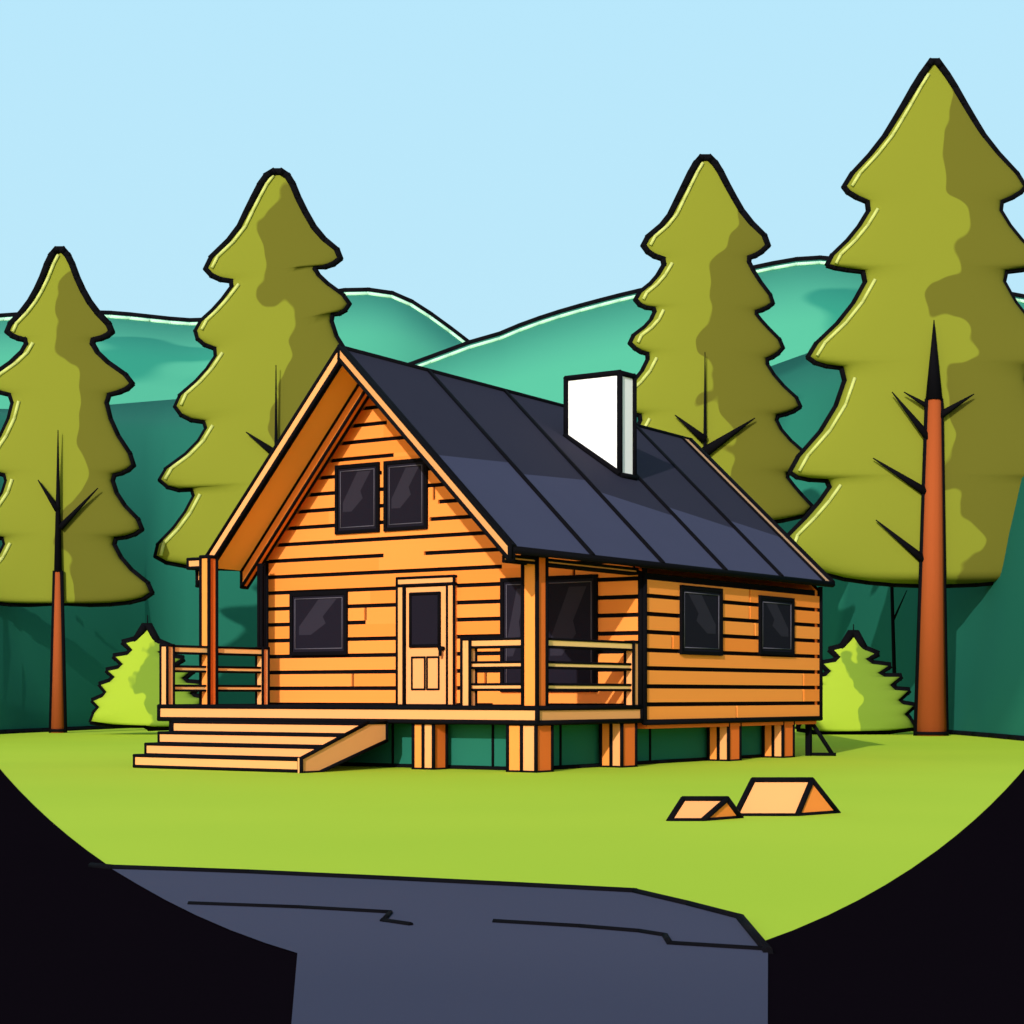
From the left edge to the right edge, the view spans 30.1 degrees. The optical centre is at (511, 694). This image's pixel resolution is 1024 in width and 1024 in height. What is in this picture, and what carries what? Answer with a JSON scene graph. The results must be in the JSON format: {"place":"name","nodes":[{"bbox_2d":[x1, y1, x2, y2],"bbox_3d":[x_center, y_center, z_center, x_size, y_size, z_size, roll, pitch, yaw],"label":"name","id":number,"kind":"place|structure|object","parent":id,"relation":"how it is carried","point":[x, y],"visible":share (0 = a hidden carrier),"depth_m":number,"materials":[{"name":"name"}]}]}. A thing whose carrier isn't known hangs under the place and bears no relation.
{"place":"outdoors","nodes":[
{"label":"outdoors","id":0,"kind":"place"},
{"bbox_2d":[0,769,296,1023],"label":"dark ground","id":1,"kind":"structure","parent":0,"point":[81,942],"depth_m":8.68,"materials":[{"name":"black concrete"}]},
{"bbox_2d":[0,287,468,408],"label":"hill","id":2,"kind":"structure","parent":0,"point":[157,357],"depth_m":166.82,"materials":[{"name":"teal plant"}]},
{"bbox_2d":[88,862,773,1023],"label":"road","id":3,"kind":"structure","parent":0,"point":[375,949],"depth_m":8.84,"materials":[{"name":"grey asphalt"}]},
{"bbox_2d":[0,0,1023,339],"bbox_3d":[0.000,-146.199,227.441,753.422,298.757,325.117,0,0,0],"label":"sky","id":4,"kind":"structure","parent":0,"point":[472,168],"depth_m":368.79,"materials":[{"name":"blue"}]},
{"bbox_2d":[0,725,1023,939],"bbox_3d":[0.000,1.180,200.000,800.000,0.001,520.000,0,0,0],"label":"ground","id":5,"kind":"structure","parent":0,"point":[903,802],"depth_m":18.18,"materials":[{"name":"green plant"}]},
{"bbox_2d":[0,246,154,732],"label":"pine tree","id":6,"kind":"object","parent":5,"relation":"on","point":[69,518],"visible":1,"depth_m":59.66,"materials":[{"name":"green plant"}]},
{"bbox_2d":[88,615,198,730],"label":"fir shrub","id":7,"kind":"object","parent":5,"relation":"on","point":[128,697],"visible":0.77,"depth_m":56.56,"materials":[{"name":"green plant"}]},
{"bbox_2d":[153,167,351,570],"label":"pine tree","id":8,"kind":"object","parent":5,"relation":"on","point":[265,330],"visible":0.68,"depth_m":61.64,"materials":[{"name":"green plant"}]},
{"bbox_2d":[133,344,835,772],"bbox_3d":[0.394,-2.457,36.177,8.965,7.341,16.406,0,0,35],"label":"cabin","id":9,"kind":"object","parent":5,"relation":"on","point":[451,570],"visible":0.98,"depth_m":33.71,"materials":[{"name":"orange wood"}]},
{"bbox_2d":[289,591,349,655],"bbox_3d":[-3.571,-1.325,35.271,1.380,1.170,0.100,0,0,35],"label":"window","id":10,"kind":"structure","parent":9,"relation":"in","point":[318,621],"depth_m":35.24,"materials":[{"name":"black glass"}]},
{"bbox_2d":[335,462,381,534],"bbox_3d":[-2.810,-3.585,34.745,1.030,1.270,0.100,0,0,35],"label":"window","id":11,"kind":"structure","parent":9,"relation":"in","point":[357,486],"depth_m":34.71,"materials":[{"name":"black glass"}]},
{"bbox_2d":[383,458,429,531],"bbox_3d":[-1.893,-3.585,34.112,0.980,1.270,0.100,0,0,35],"label":"window","id":12,"kind":"structure","parent":9,"relation":"in","point":[405,481],"depth_m":34.10,"materials":[{"name":"black glass"}]},
{"bbox_2d":[395,574,458,704],"bbox_3d":[-1.526,-0.950,33.808,1.320,2.333,0.236,0,0,35],"label":"door","id":13,"kind":"structure","parent":9,"relation":"in","point":[426,619],"depth_m":33.79,"materials":[{"name":"brown wood"}]},
{"bbox_2d":[500,577,520,691],"bbox_3d":[0.095,-1.035,32.740,0.670,1.970,0.100,0,0,35],"label":"window","id":14,"kind":"structure","parent":9,"relation":"in","point":[510,588],"depth_m":32.80,"materials":[{"name":"black glass"}]},
{"bbox_2d":[549,574,599,691],"bbox_3d":[0.976,-1.035,32.133,1.130,1.970,0.100,0,0,35],"label":"window","id":15,"kind":"structure","parent":9,"relation":"in","point":[573,599],"depth_m":32.06,"materials":[{"name":"black glass"}]},
{"bbox_2d":[677,585,722,655],"bbox_3d":[3.260,-1.280,32.917,0.100,1.180,1.460,0,0,35],"label":"window","id":16,"kind":"structure","parent":9,"relation":"in","point":[701,608],"depth_m":32.87,"materials":[{"name":"black glass"}]},
{"bbox_2d":[756,595,794,655],"bbox_3d":[4.888,-1.280,35.275,0.100,1.080,1.390,0,0,35],"label":"window","id":17,"kind":"structure","parent":9,"relation":"in","point":[776,615],"depth_m":35.22,"materials":[{"name":"black glass"}]},
{"bbox_2d":[666,796,743,820],"bbox_3d":[1.832,1.083,18.041,0.887,0.254,0.325,0,0,-40],"label":"timber wedge","id":18,"kind":"object","parent":5,"relation":"on","point":[698,808],"visible":0.83,"depth_m":17.97,"materials":[{"name":"brown wood"}]},
{"bbox_2d":[627,154,812,523],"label":"pine tree","id":19,"kind":"object","parent":5,"relation":"on","point":[705,340],"visible":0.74,"depth_m":62.65,"materials":[{"name":"green plant"}]},
{"bbox_2d":[736,777,840,815],"bbox_3d":[2.708,1.010,18.802,1.159,0.398,0.501,0,0,-44],"label":"timber wedge","id":20,"kind":"object","parent":5,"relation":"on","point":[783,796],"visible":0.77,"depth_m":18.71,"materials":[{"name":"brown wood"}]},
{"bbox_2d":[795,624,913,733],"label":"fir shrub","id":21,"kind":"object","parent":5,"relation":"on","point":[863,693],"visible":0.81,"depth_m":56.54,"materials":[{"name":"green plant"}]},
{"bbox_2d":[787,58,1023,735],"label":"pine tree","id":22,"kind":"object","parent":5,"relation":"on","point":[910,454],"visible":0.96,"depth_m":55.47,"materials":[{"name":"green plant"}]},
{"bbox_2d":[0,353,1023,740],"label":"wooded hillside","id":23,"kind":"structure","parent":0,"point":[984,661],"depth_m":67.87,"materials":[{"name":"teal plant"}]},
{"bbox_2d":[890,587,906,685],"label":"sapling","id":24,"kind":"object","parent":23,"relation":"on","point":[893,616],"visible":0.61,"depth_m":62.33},
{"bbox_2d":[408,255,1023,403],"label":"hill","id":25,"kind":"structure","parent":0,"point":[541,356],"depth_m":141.76,"materials":[{"name":"teal plant"}]},
{"bbox_2d":[765,769,1023,1023],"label":"pavement","id":26,"kind":"structure","parent":0,"point":[936,937],"depth_m":8.85,"materials":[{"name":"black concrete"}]}
]}

